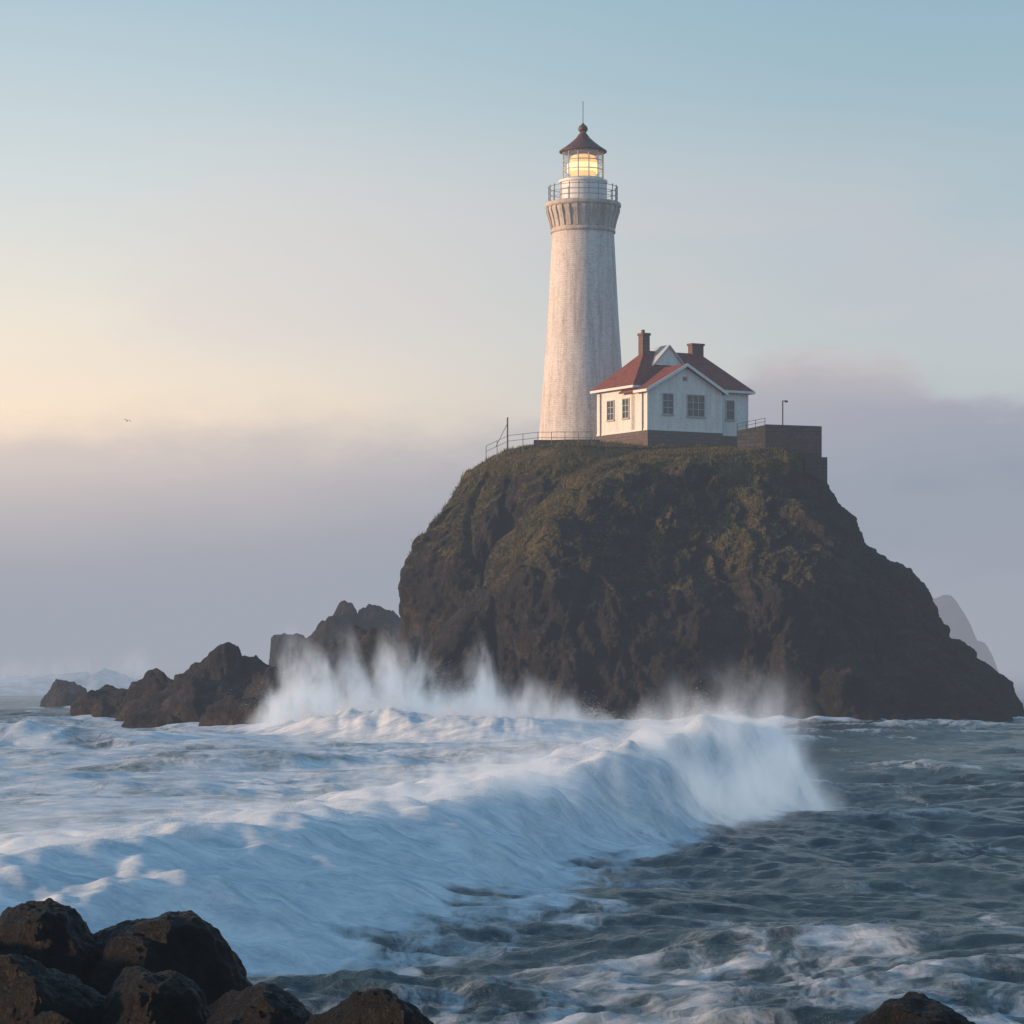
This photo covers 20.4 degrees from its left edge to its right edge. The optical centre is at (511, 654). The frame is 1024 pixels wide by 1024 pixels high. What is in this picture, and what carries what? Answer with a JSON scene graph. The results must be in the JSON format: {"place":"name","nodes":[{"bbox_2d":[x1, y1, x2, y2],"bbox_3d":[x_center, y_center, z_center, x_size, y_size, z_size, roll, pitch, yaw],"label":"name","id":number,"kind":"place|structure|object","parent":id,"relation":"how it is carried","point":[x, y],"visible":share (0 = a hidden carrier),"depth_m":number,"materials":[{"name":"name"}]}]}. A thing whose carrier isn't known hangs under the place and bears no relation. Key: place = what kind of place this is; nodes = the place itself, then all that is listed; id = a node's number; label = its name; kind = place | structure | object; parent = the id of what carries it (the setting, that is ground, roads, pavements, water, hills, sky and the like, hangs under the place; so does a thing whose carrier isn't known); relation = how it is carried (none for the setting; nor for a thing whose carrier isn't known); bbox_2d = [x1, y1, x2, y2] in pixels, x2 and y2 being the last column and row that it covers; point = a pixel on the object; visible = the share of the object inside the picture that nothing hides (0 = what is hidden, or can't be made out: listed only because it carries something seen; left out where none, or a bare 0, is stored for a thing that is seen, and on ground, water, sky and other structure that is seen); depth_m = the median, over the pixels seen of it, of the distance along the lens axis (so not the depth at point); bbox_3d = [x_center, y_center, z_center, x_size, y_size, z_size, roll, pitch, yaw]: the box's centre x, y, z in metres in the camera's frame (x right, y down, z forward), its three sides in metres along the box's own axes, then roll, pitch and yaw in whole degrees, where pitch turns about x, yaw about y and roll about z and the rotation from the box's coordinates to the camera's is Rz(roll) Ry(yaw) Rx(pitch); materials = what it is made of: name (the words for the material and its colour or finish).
{"place":"outdoors","nodes":[
{"label":"outdoors","id":0,"kind":"place"},
{"bbox_2d":[0,656,1023,1023],"bbox_3d":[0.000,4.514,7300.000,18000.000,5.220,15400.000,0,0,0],"label":"sea","id":1,"kind":"structure","parent":0,"point":[898,872],"depth_m":74.95,"materials":[{"name":"liquid"}]},
{"bbox_2d":[40,600,470,728],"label":"coastal rocks","id":2,"kind":"object","parent":1,"relation":"in","point":[345,637],"visible":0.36,"depth_m":255.87,"materials":[{"name":"brown stone"}]},
{"bbox_2d":[0,662,840,860],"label":"sea spray","id":3,"kind":"object","parent":1,"relation":"on","point":[738,719],"visible":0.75,"depth_m":100.25,"materials":[{"name":"white liquid"}]},
{"bbox_2d":[396,442,1023,721],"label":"rock island","id":4,"kind":"object","parent":1,"relation":"in","point":[859,629],"visible":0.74,"depth_m":258.84,"materials":[{"name":"brown stone"}]},
{"bbox_2d":[496,417,507,455],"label":"signal post","id":5,"kind":"object","parent":4,"relation":"on","point":[507,436],"visible":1,"depth_m":285.93,"materials":[{"name":"metal"}]},
{"bbox_2d":[486,432,591,450],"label":"metal fence","id":6,"kind":"object","parent":4,"relation":"on","point":[551,437],"visible":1,"depth_m":284.90,"materials":[{"name":"grey metal"}]},
{"bbox_2d":[534,440,599,445],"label":"stone wall","id":7,"kind":"structure","parent":4,"relation":"on","point":[540,442],"depth_m":287.60,"materials":[{"name":"grey stone"}]},
{"bbox_2d":[539,123,621,439],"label":"lighthouse","id":8,"kind":"object","parent":4,"relation":"on","point":[582,354],"visible":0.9,"depth_m":296.86,"materials":[{"name":"paint"}]},
{"bbox_2d":[407,438,823,577],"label":"grass","id":9,"kind":"structure","parent":4,"relation":"on","point":[648,453],"depth_m":275.01,"materials":[{"name":"green plant"}]},
{"bbox_2d":[595,430,736,445],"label":"foundation","id":10,"kind":"object","parent":4,"relation":"on","point":[649,437],"visible":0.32,"depth_m":286.80,"materials":[{"name":"concrete"}]},
{"bbox_2d":[597,368,747,435],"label":"walls","id":11,"kind":"structure","parent":10,"relation":"on","point":[679,388],"depth_m":287.43,"materials":[{"name":"white paint"}]},
{"bbox_2d":[600,392,642,435],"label":"downpipes","id":12,"kind":"object","parent":11,"relation":"attached to","point":[600,413],"visible":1,"depth_m":292.01,"materials":[{"name":"metal"}]},
{"bbox_2d":[606,376,735,421],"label":"window frames","id":13,"kind":"structure","parent":11,"relation":"attached to","point":[628,411],"depth_m":287.63,"materials":[{"name":"white wood"}]},
{"bbox_2d":[608,377,733,419],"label":"window panes","id":14,"kind":"object","parent":13,"relation":"in","point":[694,398],"visible":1,"depth_m":287.34,"materials":[{"name":"black glass"}]},
{"bbox_2d":[592,351,753,394],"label":"roof","id":15,"kind":"structure","parent":11,"relation":"on","point":[641,371],"depth_m":290.67,"materials":[{"name":"red tile"}]},
{"bbox_2d":[652,345,683,366],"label":"dormer trim","id":16,"kind":"structure","parent":15,"relation":"on","point":[659,351],"depth_m":290.91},
{"bbox_2d":[655,348,681,365],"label":"dormer gable","id":17,"kind":"structure","parent":15,"relation":"on","point":[668,357],"depth_m":290.81,"materials":[{"name":"white wood"}]},
{"bbox_2d":[637,330,704,357],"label":"chimneys","id":18,"kind":"object","parent":15,"relation":"on","point":[695,349],"visible":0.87,"depth_m":291.34,"materials":[{"name":"brick"}]},
{"bbox_2d":[590,363,755,435],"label":"trim boards","id":19,"kind":"object","parent":11,"relation":"attached to","point":[726,392],"depth_m":286.87,"materials":[{"name":"white wood"}]},
{"bbox_2d":[737,424,826,481],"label":"stone retaining wall","id":20,"kind":"structure","parent":4,"relation":"on","point":[805,442],"depth_m":276.41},
{"bbox_2d":[738,418,764,428],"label":"metal fence","id":21,"kind":"object","parent":20,"relation":"on","point":[755,423],"visible":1,"depth_m":277.19,"materials":[{"name":"grey metal"}]},
{"bbox_2d":[933,595,998,672],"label":"distant sea stack","id":22,"kind":"object","parent":1,"relation":"in","point":[952,616],"visible":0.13,"depth_m":495.17,"materials":[{"name":"grey stone"}]},
{"bbox_2d":[0,0,1023,655],"label":"sky","id":23,"kind":"structure","parent":0,"point":[302,247],"materials":[{"name":"blue"}]},
{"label":"shore ground","id":24,"kind":"structure","parent":0,"visible":0},
{"bbox_2d":[0,898,96,983],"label":"boulder","id":25,"kind":"object","parent":24,"relation":"on","point":[49,933],"visible":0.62,"depth_m":33.48,"materials":[{"name":"black stone"}]},
{"bbox_2d":[30,1011,74,1023],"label":"boulder","id":26,"kind":"object","parent":24,"relation":"on","point":[50,1017],"visible":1,"depth_m":29.87,"materials":[{"name":"brown stone"}]},
{"bbox_2d":[0,954,105,1023],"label":"boulder","id":27,"kind":"object","parent":24,"relation":"on","point":[30,989],"visible":0.92,"depth_m":30.70,"materials":[{"name":"black stone"}]},
{"bbox_2d":[100,966,209,1023],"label":"boulder","id":28,"kind":"object","parent":24,"relation":"on","point":[138,995],"visible":0.96,"depth_m":30.58,"materials":[{"name":"black stone"}]},
{"bbox_2d":[85,910,252,1001],"bbox_3d":[-4.269,4.382,33.965,2.379,2.623,2.241,0,0,-21],"label":"boulder","id":29,"kind":"object","parent":24,"relation":"on","point":[198,951],"visible":0.57,"depth_m":33.51,"materials":[{"name":"black stone"}]},
{"bbox_2d":[207,989,241,1014],"bbox_3d":[-3.154,4.810,32.976,1.940,1.921,1.572,0,0,0],"label":"boulder","id":30,"kind":"object","parent":24,"relation":"on","point":[214,1005],"visible":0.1,"depth_m":32.67,"materials":[{"name":"black stone"}]},
{"bbox_2d":[202,982,312,1023],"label":"boulder","id":31,"kind":"object","parent":24,"relation":"on","point":[263,1003],"visible":0.92,"depth_m":30.19,"materials":[{"name":"brown stone"}]},
{"bbox_2d":[306,988,433,1023],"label":"boulder","id":32,"kind":"object","parent":24,"relation":"on","point":[377,1006],"visible":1,"depth_m":28.90,"materials":[{"name":"brown stone"}]},
{"bbox_2d":[854,991,975,1023],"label":"boulder","id":33,"kind":"object","parent":24,"relation":"on","point":[910,1007],"visible":1,"depth_m":27.79,"materials":[{"name":"brown stone"}]},
{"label":"concrete terrace","id":34,"kind":"object","parent":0,"visible":0},
{"bbox_2d":[782,400,787,424],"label":"lamp post","id":35,"kind":"object","parent":34,"relation":"on","point":[786,401],"visible":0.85,"depth_m":279.45,"materials":[{"name":"metal"}]}
]}

